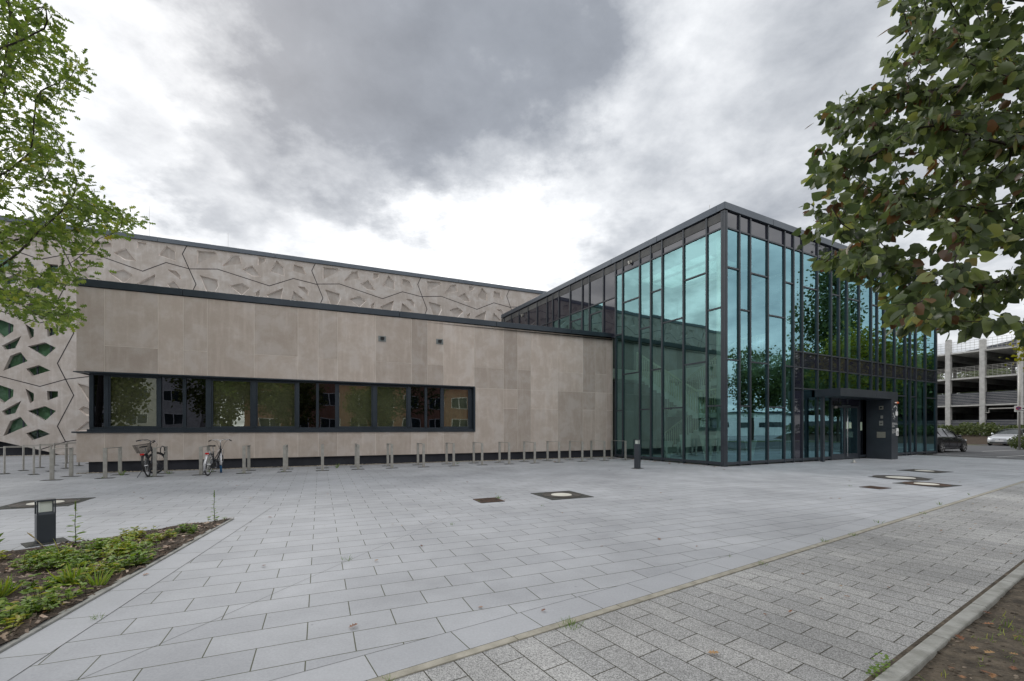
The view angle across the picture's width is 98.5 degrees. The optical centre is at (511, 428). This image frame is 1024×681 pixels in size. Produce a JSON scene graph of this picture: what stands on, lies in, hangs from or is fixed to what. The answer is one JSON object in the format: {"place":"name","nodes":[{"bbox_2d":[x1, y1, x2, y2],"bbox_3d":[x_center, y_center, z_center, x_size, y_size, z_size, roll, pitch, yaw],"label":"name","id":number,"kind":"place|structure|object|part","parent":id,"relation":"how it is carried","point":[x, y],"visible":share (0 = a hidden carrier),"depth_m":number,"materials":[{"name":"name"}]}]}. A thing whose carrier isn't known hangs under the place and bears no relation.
{"place":"outdoors","nodes":[
{"label":"outdoors","id":0,"kind":"place"},
{"bbox_2d":[0,215,546,455],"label":"hall building","id":1,"kind":"structure","parent":0,"point":[44,393],"depth_m":25.55,"materials":[{"name":"beige concrete"}]},
{"bbox_2d":[0,320,10,337],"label":"window","id":2,"kind":"structure","parent":1,"relation":"in","point":[9,324],"depth_m":23.23,"materials":[{"name":"green glass"}]},
{"bbox_2d":[0,388,10,402],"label":"window","id":3,"kind":"structure","parent":1,"relation":"in","point":[9,390],"depth_m":23.22,"materials":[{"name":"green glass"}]},
{"bbox_2d":[2,336,20,349],"bbox_3d":[-26.242,-4.475,23.230,0.750,0.790,0.269,0,0,-24],"label":"window","id":4,"kind":"structure","parent":1,"relation":"in","point":[9,343],"depth_m":23.22,"materials":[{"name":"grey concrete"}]},
{"bbox_2d":[2,401,20,414],"bbox_3d":[-26.242,-1.065,23.230,0.750,0.790,0.269,0,0,-24],"label":"window","id":5,"kind":"structure","parent":1,"relation":"in","point":[9,410],"depth_m":23.22,"materials":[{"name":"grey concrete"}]},
{"bbox_2d":[3,352,24,370],"bbox_3d":[-26.109,-3.505,23.288,0.940,1.030,0.269,0,0,-24],"label":"window","id":6,"kind":"structure","parent":1,"relation":"in","point":[8,365],"depth_m":23.22,"materials":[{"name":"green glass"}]},
{"bbox_2d":[4,417,24,435],"bbox_3d":[-26.109,-0.095,23.288,0.940,1.030,0.269,0,0,-24],"label":"window","id":7,"kind":"structure","parent":1,"relation":"in","point":[8,430],"depth_m":23.22,"materials":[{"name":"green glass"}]},
{"bbox_2d":[25,324,31,338],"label":"window","id":8,"kind":"structure","parent":1,"relation":"in","point":[29,333],"depth_m":23.46,"materials":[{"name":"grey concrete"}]},
{"bbox_2d":[26,389,31,402],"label":"window","id":9,"kind":"structure","parent":1,"relation":"in","point":[28,394],"depth_m":23.46,"materials":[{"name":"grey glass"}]},
{"bbox_2d":[26,429,39,439],"bbox_3d":[-25.293,0.340,23.643,0.960,0.600,0.269,0,0,-24],"label":"window","id":10,"kind":"structure","parent":1,"relation":"in","point":[37,430],"depth_m":23.57,"materials":[{"name":"green glass"}]},
{"bbox_2d":[27,365,39,375],"bbox_3d":[-25.293,-3.070,23.643,0.960,0.600,0.269,0,0,-24],"label":"window","id":11,"kind":"structure","parent":1,"relation":"in","point":[37,366],"depth_m":23.57,"materials":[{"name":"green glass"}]},
{"bbox_2d":[28,342,51,356],"bbox_3d":[-25.160,-4.200,23.701,1.130,0.800,0.269,0,0,-24],"label":"window","id":12,"kind":"structure","parent":1,"relation":"in","point":[37,345],"depth_m":23.67,"materials":[{"name":"green glass"}]},
{"bbox_2d":[29,406,51,420],"bbox_3d":[-25.160,-0.790,23.701,1.130,0.800,0.269,0,0,-24],"label":"window","id":13,"kind":"structure","parent":1,"relation":"in","point":[37,414],"depth_m":23.67,"materials":[{"name":"green glass"}]},
{"bbox_2d":[47,327,51,336],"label":"window","id":14,"kind":"structure","parent":1,"relation":"in","point":[49,332],"depth_m":23.87,"materials":[{"name":"grey glass"}]},
{"bbox_2d":[47,391,51,399],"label":"window","id":15,"kind":"structure","parent":1,"relation":"in","point":[49,393],"depth_m":23.86,"materials":[{"name":"green glass"}]},
{"bbox_2d":[6,454,609,473],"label":"gravel","id":16,"kind":"structure","parent":0,"point":[282,466],"depth_m":16.99,"materials":[{"name":"grey gravel"}]},
{"bbox_2d":[0,455,1023,680],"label":"plaza paving","id":17,"kind":"structure","parent":0,"point":[521,549],"depth_m":6.03,"materials":[{"name":"grey stone"}]},
{"bbox_2d":[0,447,39,474],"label":"bike stand","id":18,"kind":"object","parent":17,"relation":"on","point":[33,459],"visible":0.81,"depth_m":13.82,"materials":[{"name":"metal"}]},
{"bbox_2d":[0,445,54,473],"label":"bike stand","id":19,"kind":"object","parent":17,"relation":"on","point":[4,460],"visible":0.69,"depth_m":14.06,"materials":[{"name":"metal"}]},
{"bbox_2d":[18,444,67,470],"bbox_3d":[-16.474,1.028,15.580,0.420,0.904,1.260,0,0,34],"label":"bike stand","id":20,"kind":"object","parent":17,"relation":"on","point":[23,457],"visible":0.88,"depth_m":15.14,"materials":[{"name":"metal"}]},
{"bbox_2d":[21,498,68,547],"bbox_3d":[-5.920,1.190,5.600,0.320,0.580,0.380,0,0,34],"label":"bollard light","id":21,"kind":"object","parent":17,"relation":"on","point":[45,522],"visible":0.98,"depth_m":5.56,"materials":[{"name":"metal"}]},
{"bbox_2d":[0,497,95,509],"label":"manhole cover","id":22,"kind":"object","parent":17,"relation":"on","point":[30,503],"visible":0.71,"depth_m":8.43,"materials":[{"name":"metal"}]},
{"bbox_2d":[41,447,77,480],"bbox_3d":[-13.065,1.028,12.815,0.420,0.904,1.260,0,0,-24],"label":"bike stand","id":23,"kind":"object","parent":17,"relation":"on","point":[51,464],"visible":0.87,"depth_m":12.34,"materials":[{"name":"metal"}]},
{"bbox_2d":[35,443,83,467],"bbox_3d":[-17.061,1.028,16.657,0.420,0.904,1.260,0,0,34],"label":"bike stand","id":24,"kind":"object","parent":17,"relation":"on","point":[40,456],"visible":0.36,"depth_m":16.21,"materials":[{"name":"metal"}]},
{"bbox_2d":[53,443,88,465],"bbox_3d":[-17.648,1.028,17.734,0.420,0.904,1.260,0,0,34],"label":"bike stand","id":25,"kind":"object","parent":17,"relation":"on","point":[54,454],"visible":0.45,"depth_m":17.28,"materials":[{"name":"metal"}]},
{"bbox_2d":[95,447,128,478],"bbox_3d":[-12.004,1.028,13.277,0.420,0.904,1.260,0,0,-24],"label":"bike stand","id":26,"kind":"object","parent":17,"relation":"on","point":[105,461],"visible":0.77,"depth_m":12.80,"materials":[{"name":"metal"}]},
{"bbox_2d":[0,517,230,643],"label":"planting bed","id":27,"kind":"object","parent":17,"relation":"on","point":[22,627],"visible":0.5,"depth_m":4.31,"materials":[{"name":"green plant"}]},
{"bbox_2d":[0,572,23,596],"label":"grass tuft","id":28,"kind":"object","parent":27,"relation":"on","point":[3,592],"visible":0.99,"depth_m":3.77,"materials":[{"name":"green plant"}]},
{"bbox_2d":[27,532,71,549],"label":"foxtail grass","id":29,"kind":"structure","parent":27,"relation":"on","point":[31,535],"depth_m":4.93,"materials":[{"name":"brown"}]},
{"bbox_2d":[49,546,71,559],"bbox_3d":[-4.881,1.346,4.769,0.219,0.174,0.236,0,0,-43],"label":"grass tuft","id":30,"kind":"object","parent":27,"relation":"on","point":[65,553],"visible":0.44,"depth_m":4.78,"materials":[{"name":"green plant"}]},
{"bbox_2d":[47,560,95,584],"bbox_3d":[-4.014,1.313,4.056,0.285,0.241,0.322,0,0,-19],"label":"grass tuft","id":31,"kind":"object","parent":27,"relation":"on","point":[70,575],"visible":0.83,"depth_m":4.03,"materials":[{"name":"green plant"}]},
{"bbox_2d":[67,501,84,543],"bbox_3d":[-5.361,1.167,5.432,0.190,0.566,0.200,0,0,-38],"label":"tall weed","id":32,"kind":"object","parent":27,"relation":"on","point":[74,520],"visible":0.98,"depth_m":5.42,"materials":[{"name":"green plant"}]},
{"bbox_2d":[84,567,118,585],"bbox_3d":[-3.742,1.348,4.005,0.264,0.172,0.261,0,0,-25],"label":"grass tuft","id":33,"kind":"object","parent":27,"relation":"on","point":[101,580],"visible":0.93,"depth_m":4.00,"materials":[{"name":"green plant"}]},
{"bbox_2d":[0,516,224,633],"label":"ground cover","id":34,"kind":"object","parent":27,"relation":"on","point":[24,609],"visible":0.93,"depth_m":4.49,"materials":[{"name":"green plant"}]},
{"bbox_2d":[0,518,229,641],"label":"bark chips","id":35,"kind":"object","parent":27,"relation":"on","point":[3,636],"visible":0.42,"depth_m":4.38,"materials":[{"name":"brown wood"}]},
{"bbox_2d":[211,490,218,518],"bbox_3d":[-4.621,1.205,6.857,0.111,0.490,0.118,0,0,-38],"label":"tall weed","id":36,"kind":"object","parent":27,"relation":"on","point":[213,504],"visible":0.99,"depth_m":6.85,"materials":[{"name":"green plant"}]},
{"bbox_2d":[0,518,233,652],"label":"bed kerb","id":37,"kind":"structure","parent":17,"relation":"on","point":[5,646],"depth_m":3.77,"materials":[{"name":"grey concrete"}]},
{"bbox_2d":[0,505,273,680],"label":"bed paving band","id":38,"kind":"object","parent":17,"relation":"on","point":[16,659],"visible":1,"depth_m":3.59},
{"bbox_2d":[9,505,274,679],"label":"bed band joint","id":39,"kind":"object","parent":38,"relation":"on","point":[122,605],"visible":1,"depth_m":3.50,"materials":[{"name":"grey"}]},
{"bbox_2d":[133,439,163,477],"bbox_3d":[-11.258,0.913,13.528,0.652,1.124,1.739,0,0,-23],"label":"bicycle","id":40,"kind":"object","parent":17,"relation":"on","point":[147,464],"visible":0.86,"depth_m":13.25,"materials":[{"name":"black metal"}]},
{"bbox_2d":[146,446,167,476],"bbox_3d":[-10.942,1.028,13.739,0.420,0.904,1.260,0,0,-24],"label":"bike stand","id":41,"kind":"object","parent":17,"relation":"on","point":[155,473],"visible":0.72,"depth_m":13.28,"materials":[{"name":"metal"}]},
{"bbox_2d":[192,446,215,475],"bbox_3d":[-9.880,1.028,14.201,0.420,0.904,1.260,0,0,-24],"label":"bike stand","id":42,"kind":"object","parent":17,"relation":"on","point":[201,460],"visible":0.6,"depth_m":13.73,"materials":[{"name":"metal"}]},
{"bbox_2d":[203,439,231,475],"bbox_3d":[-9.427,0.906,13.963,0.672,1.116,1.687,0,0,0],"label":"bicycle","id":43,"kind":"object","parent":17,"relation":"on","point":[213,464],"visible":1,"depth_m":13.77,"materials":[{"name":"grey metal"}]},
{"bbox_2d":[236,445,255,473],"bbox_3d":[-8.818,1.028,14.663,0.420,0.904,1.260,0,0,-24],"label":"bike stand","id":44,"kind":"object","parent":17,"relation":"on","point":[244,470],"visible":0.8,"depth_m":14.19,"materials":[{"name":"metal"}]},
{"bbox_2d":[280,445,291,471],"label":"bike stand","id":45,"kind":"object","parent":17,"relation":"on","point":[285,458],"visible":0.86,"depth_m":14.64,"materials":[{"name":"metal"}]},
{"bbox_2d":[316,444,328,470],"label":"bike stand","id":46,"kind":"object","parent":17,"relation":"on","point":[322,457],"visible":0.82,"depth_m":15.09,"materials":[{"name":"metal"}]},
{"bbox_2d":[71,278,614,471],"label":"wing","id":47,"kind":"structure","parent":17,"relation":"on","point":[183,375],"depth_m":16.95,"materials":[{"name":"beige stone"}]},
{"bbox_2d":[111,378,111,425],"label":"side window","id":48,"kind":"structure","parent":47,"relation":"in","point":[111,378],"depth_m":15.75,"materials":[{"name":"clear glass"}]},
{"bbox_2d":[71,371,474,432],"bbox_3d":[-10.377,-0.843,20.023,17.553,1.985,12.094,0,0,0],"label":"window frame","id":49,"kind":"structure","parent":47,"relation":"in","point":[91,429],"depth_m":16.21,"materials":[{"name":"metal"}]},
{"bbox_2d":[352,444,361,469],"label":"bike stand","id":50,"kind":"object","parent":17,"relation":"on","point":[357,456],"visible":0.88,"depth_m":15.57,"materials":[{"name":"metal"}]},
{"bbox_2d":[386,443,392,468],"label":"bike stand","id":51,"kind":"object","parent":17,"relation":"on","point":[391,465],"visible":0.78,"depth_m":16.02,"materials":[{"name":"metal"}]},
{"bbox_2d":[417,443,428,466],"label":"bike stand","id":52,"kind":"object","parent":17,"relation":"on","point":[423,455],"visible":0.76,"depth_m":16.49,"materials":[{"name":"metal"}]},
{"bbox_2d":[445,442,457,465],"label":"bike stand","id":53,"kind":"object","parent":17,"relation":"on","point":[453,453],"visible":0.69,"depth_m":17.08,"materials":[{"name":"metal"}]},
{"bbox_2d":[94,467,839,606],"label":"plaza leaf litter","id":54,"kind":"object","parent":17,"relation":"on","point":[422,545],"visible":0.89,"depth_m":8.29,"materials":[{"name":"brown plant"}]},
{"bbox_2d":[473,442,485,464],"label":"bike stand","id":55,"kind":"object","parent":17,"relation":"on","point":[481,452],"visible":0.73,"depth_m":17.85,"materials":[{"name":"metal"}]},
{"bbox_2d":[473,497,504,502],"bbox_3d":[-0.470,1.459,8.870,0.500,0.042,0.500,0,0,-24],"label":"drain grate","id":56,"kind":"object","parent":17,"relation":"on","point":[487,500],"visible":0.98,"depth_m":8.81,"materials":[{"name":"black metal"}]},
{"bbox_2d":[496,442,509,463],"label":"bike stand","id":57,"kind":"object","parent":17,"relation":"on","point":[499,451],"visible":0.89,"depth_m":18.81,"materials":[{"name":"metal"}]},
{"bbox_2d":[519,441,535,463],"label":"bike stand","id":58,"kind":"object","parent":17,"relation":"on","point":[524,452],"visible":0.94,"depth_m":19.17,"materials":[{"name":"metal"}]},
{"bbox_2d":[79,477,1015,680],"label":"paving joint","id":59,"kind":"object","parent":17,"relation":"on","point":[531,609],"visible":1,"depth_m":3.56,"materials":[{"name":"grey"}]},
{"bbox_2d":[542,441,559,462],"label":"bike stand","id":60,"kind":"object","parent":17,"relation":"on","point":[548,452],"visible":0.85,"depth_m":19.46,"materials":[{"name":"metal"}]},
{"bbox_2d":[531,491,592,499],"bbox_3d":[1.070,1.451,9.560,1.000,0.038,1.000,0,0,-24],"label":"manhole cover","id":61,"kind":"object","parent":17,"relation":"on","point":[557,495],"visible":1,"depth_m":9.45,"materials":[{"name":"metal"}]},
{"bbox_2d":[569,441,587,461],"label":"bike stand","id":62,"kind":"object","parent":17,"relation":"on","point":[581,451],"visible":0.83,"depth_m":19.25,"materials":[{"name":"metal"}]},
{"bbox_2d":[590,441,608,460],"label":"bike stand","id":63,"kind":"object","parent":17,"relation":"on","point":[604,450],"visible":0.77,"depth_m":19.73,"materials":[{"name":"metal"}]},
{"bbox_2d":[608,440,626,459],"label":"bike stand","id":64,"kind":"object","parent":17,"relation":"on","point":[625,450],"visible":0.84,"depth_m":20.19,"materials":[{"name":"metal"}]},
{"bbox_2d":[631,439,642,468],"bbox_3d":[4.530,0.943,15.950,0.320,1.075,0.380,0,0,45],"label":"bollard light","id":65,"kind":"object","parent":17,"relation":"on","point":[637,453],"visible":0.97,"depth_m":15.89,"materials":[{"name":"metal"}]},
{"bbox_2d":[271,475,1023,680],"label":"paving band","id":66,"kind":"object","parent":17,"relation":"on","point":[379,663],"visible":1,"depth_m":3.51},
{"bbox_2d":[501,201,937,466],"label":"glass building","id":67,"kind":"structure","parent":17,"relation":"on","point":[735,324],"depth_m":20.43,"materials":[{"name":"glass"}]},
{"bbox_2d":[665,441,672,457],"bbox_3d":[7.049,0.998,19.935,0.312,0.835,0.312,0,0,-28],"label":"pedestal table","id":68,"kind":"object","parent":67,"relation":"on","point":[668,446],"visible":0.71,"depth_m":19.85,"materials":[{"name":"paint"}]},
{"bbox_2d":[679,435,690,458],"bbox_3d":[7.495,0.848,19.096,0.354,1.135,0.354,0,0,-28],"label":"pedestal table","id":69,"kind":"object","parent":67,"relation":"on","point":[688,438],"visible":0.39,"depth_m":19.01,"materials":[{"name":"paint"}]},
{"bbox_2d":[699,435,715,460],"bbox_3d":[8.054,0.848,18.148,0.478,1.135,0.478,0,0,-28],"label":"pedestal table","id":70,"kind":"object","parent":67,"relation":"on","point":[712,439],"visible":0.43,"depth_m":18.05,"materials":[{"name":"paint"}]},
{"bbox_2d":[832,405,844,459],"bbox_3d":[14.996,0.185,20.315,0.997,2.470,0.573,0,0,0],"label":"door","id":71,"kind":"structure","parent":67,"relation":"in","point":[838,412],"depth_m":20.34,"materials":[{"name":"glass"}]},
{"bbox_2d":[845,406,858,458],"bbox_3d":[16.036,0.185,20.840,1.107,2.470,0.686,0,0,0],"label":"door","id":72,"kind":"structure","parent":67,"relation":"in","point":[851,412],"depth_m":20.88,"materials":[{"name":"glass"}]},
{"bbox_2d":[861,486,889,488],"bbox_3d":[8.850,1.459,10.760,0.480,0.042,0.440,0,0,-24],"label":"drain grate","id":73,"kind":"object","parent":17,"relation":"on","point":[874,487],"visible":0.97,"depth_m":10.72,"materials":[{"name":"black metal"}]},
{"bbox_2d":[870,475,929,480],"bbox_3d":[11.330,1.451,12.880,1.258,0.038,1.258,0,0,-31],"label":"manhole cover","id":74,"kind":"object","parent":17,"relation":"on","point":[910,478],"visible":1,"depth_m":12.84,"materials":[{"name":"metal"}]},
{"bbox_2d":[898,469,949,472],"bbox_3d":[13.950,1.451,14.930,1.080,0.038,1.080,0,0,-24],"label":"manhole cover","id":75,"kind":"object","parent":17,"relation":"on","point":[926,471],"visible":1,"depth_m":14.74,"materials":[{"name":"metal"}]},
{"bbox_2d":[896,481,961,487],"bbox_3d":[10.700,1.451,11.400,1.000,0.038,1.000,0,0,-24],"label":"manhole cover","id":76,"kind":"object","parent":17,"relation":"on","point":[930,484],"visible":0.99,"depth_m":11.27,"materials":[{"name":"metal"}]},
{"bbox_2d":[0,0,1023,378],"label":"sky","id":77,"kind":"structure","parent":0,"point":[528,144],"materials":[{"name":"grey"}]},
{"bbox_2d":[393,482,1023,680],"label":"path paving","id":78,"kind":"structure","parent":0,"point":[835,633],"depth_m":3.39,"materials":[{"name":"stone"}]},
{"bbox_2d":[763,502,1017,614],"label":"path leaf litter","id":79,"kind":"object","parent":78,"relation":"on","point":[887,586],"visible":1,"depth_m":4.37,"materials":[{"name":"brown plant"}]},
{"bbox_2d":[864,559,1023,680],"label":"path edge dirt","id":80,"kind":"structure","parent":78,"relation":"on","point":[923,637],"depth_m":3.22,"materials":[{"name":"soil"}]},
{"bbox_2d":[866,653,892,676],"bbox_3d":[2.182,1.406,2.613,0.285,0.068,0.099,0,0,-41],"label":"clover weed","id":81,"kind":"object","parent":80,"relation":"on","point":[875,668],"visible":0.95,"depth_m":2.60,"materials":[{"name":"green plant"}]},
{"bbox_2d":[930,445,1023,459],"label":"car park asphalt","id":82,"kind":"object","parent":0,"point":[977,451],"depth_m":27.22,"materials":[{"name":"grey asphalt"}]},
{"bbox_2d":[937,428,966,452],"bbox_3d":[27.068,0.752,28.259,4.337,1.535,2.084,0,0,-24],"label":"parked car","id":83,"kind":"object","parent":82,"relation":"on","point":[948,439],"visible":0.52,"depth_m":27.37,"materials":[{"name":"grey paint"}]},
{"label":"window","id":84,"kind":"part","parent":83,"relation":"part of","materials":[{"name":"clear glass"}]},
{"bbox_2d":[998,304,1023,370],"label":"tree","id":85,"kind":"object","parent":82,"relation":"on","point":[1018,349],"visible":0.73,"depth_m":25.41,"materials":[{"name":"green plant"}]},
{"bbox_2d":[1007,435,1023,448],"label":"shrub","id":86,"kind":"object","parent":82,"relation":"on","point":[1012,442],"visible":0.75,"depth_m":31.46,"materials":[{"name":"green plant"}]},
{"bbox_2d":[1014,360,1023,449],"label":"parking sign","id":87,"kind":"object","parent":82,"relation":"on","point":[1019,408],"visible":0.98,"depth_m":30.76,"materials":[{"name":"metal"}]},
{"bbox_2d":[977,444,1023,445],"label":"road","id":88,"kind":"structure","parent":0,"point":[995,445],"depth_m":38.66,"materials":[{"name":"grey asphalt"}]},
{"bbox_2d":[987,429,1023,445],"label":"parked car","id":89,"kind":"object","parent":88,"relation":"on","point":[1002,436],"visible":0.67,"depth_m":37.84,"materials":[{"name":"silver metal"}]},
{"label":"window","id":90,"kind":"part","parent":89,"relation":"part of","materials":[{"name":"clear glass"}]},
{"label":"ground","id":91,"kind":"structure","parent":0,"visible":0},
{"bbox_2d":[0,0,155,335],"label":"tree","id":92,"kind":"object","parent":91,"relation":"on","point":[42,153],"visible":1,"depth_m":8.06,"materials":[{"name":"green plant"}]},
{"bbox_2d":[367,481,1023,680],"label":"kerb","id":93,"kind":"structure","parent":91,"relation":"on","point":[452,658],"depth_m":3.48,"materials":[{"name":"grey concrete"}]},
{"bbox_2d":[558,615,583,629],"bbox_3d":[0.421,1.423,3.235,0.215,0.048,0.188,0,0,40],"label":"kerb weed","id":94,"kind":"object","parent":93,"relation":"on","point":[569,624],"visible":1,"depth_m":3.23,"materials":[{"name":"green plant"}]},
{"bbox_2d":[937,374,944,394],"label":"tree","id":95,"kind":"object","parent":91,"relation":"on","point":[938,377],"depth_m":68.11,"materials":[{"name":"green plant"}]},
{"bbox_2d":[872,563,1023,680],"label":"path kerb","id":96,"kind":"structure","parent":91,"relation":"on","point":[908,666],"depth_m":3.04,"materials":[{"name":"grey concrete"}]},
{"bbox_2d":[909,578,1023,680],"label":"soil","id":97,"kind":"structure","parent":91,"relation":"on","point":[970,660],"depth_m":2.85,"materials":[{"name":"brown soil"}]},
{"bbox_2d":[792,0,1023,346],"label":"lime tree","id":98,"kind":"object","parent":97,"relation":"on","point":[973,134],"visible":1,"depth_m":2.68,"materials":[{"name":"green plant"}]},
{"bbox_2d":[921,612,1023,680],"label":"sparse grass","id":99,"kind":"structure","parent":97,"relation":"on","point":[995,641],"depth_m":3.03,"materials":[{"name":"green plant"}]},
{"bbox_2d":[950,611,1018,677],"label":"fallen leaves","id":100,"kind":"object","parent":97,"relation":"on","point":[992,675],"visible":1,"depth_m":2.77,"materials":[{"name":"brown plant"}]},
{"bbox_2d":[937,334,1023,434],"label":"parking garage","id":101,"kind":"structure","parent":91,"relation":"on","point":[956,406],"depth_m":49.15,"materials":[{"name":"concrete"}]},
{"bbox_2d":[952,368,1016,392],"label":"tree","id":102,"kind":"object","parent":91,"relation":"on","point":[990,373],"visible":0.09,"depth_m":67.50,"materials":[{"name":"green plant"}]},
{"bbox_2d":[956,434,1023,444],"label":"mulched bank","id":103,"kind":"structure","parent":91,"relation":"on","point":[975,439],"depth_m":43.00,"materials":[{"name":"brown soil"}]},
{"bbox_2d":[937,422,1023,435],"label":"hedge","id":104,"kind":"object","parent":103,"relation":"on","point":[963,428],"visible":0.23,"depth_m":44.19,"materials":[{"name":"green plant"}]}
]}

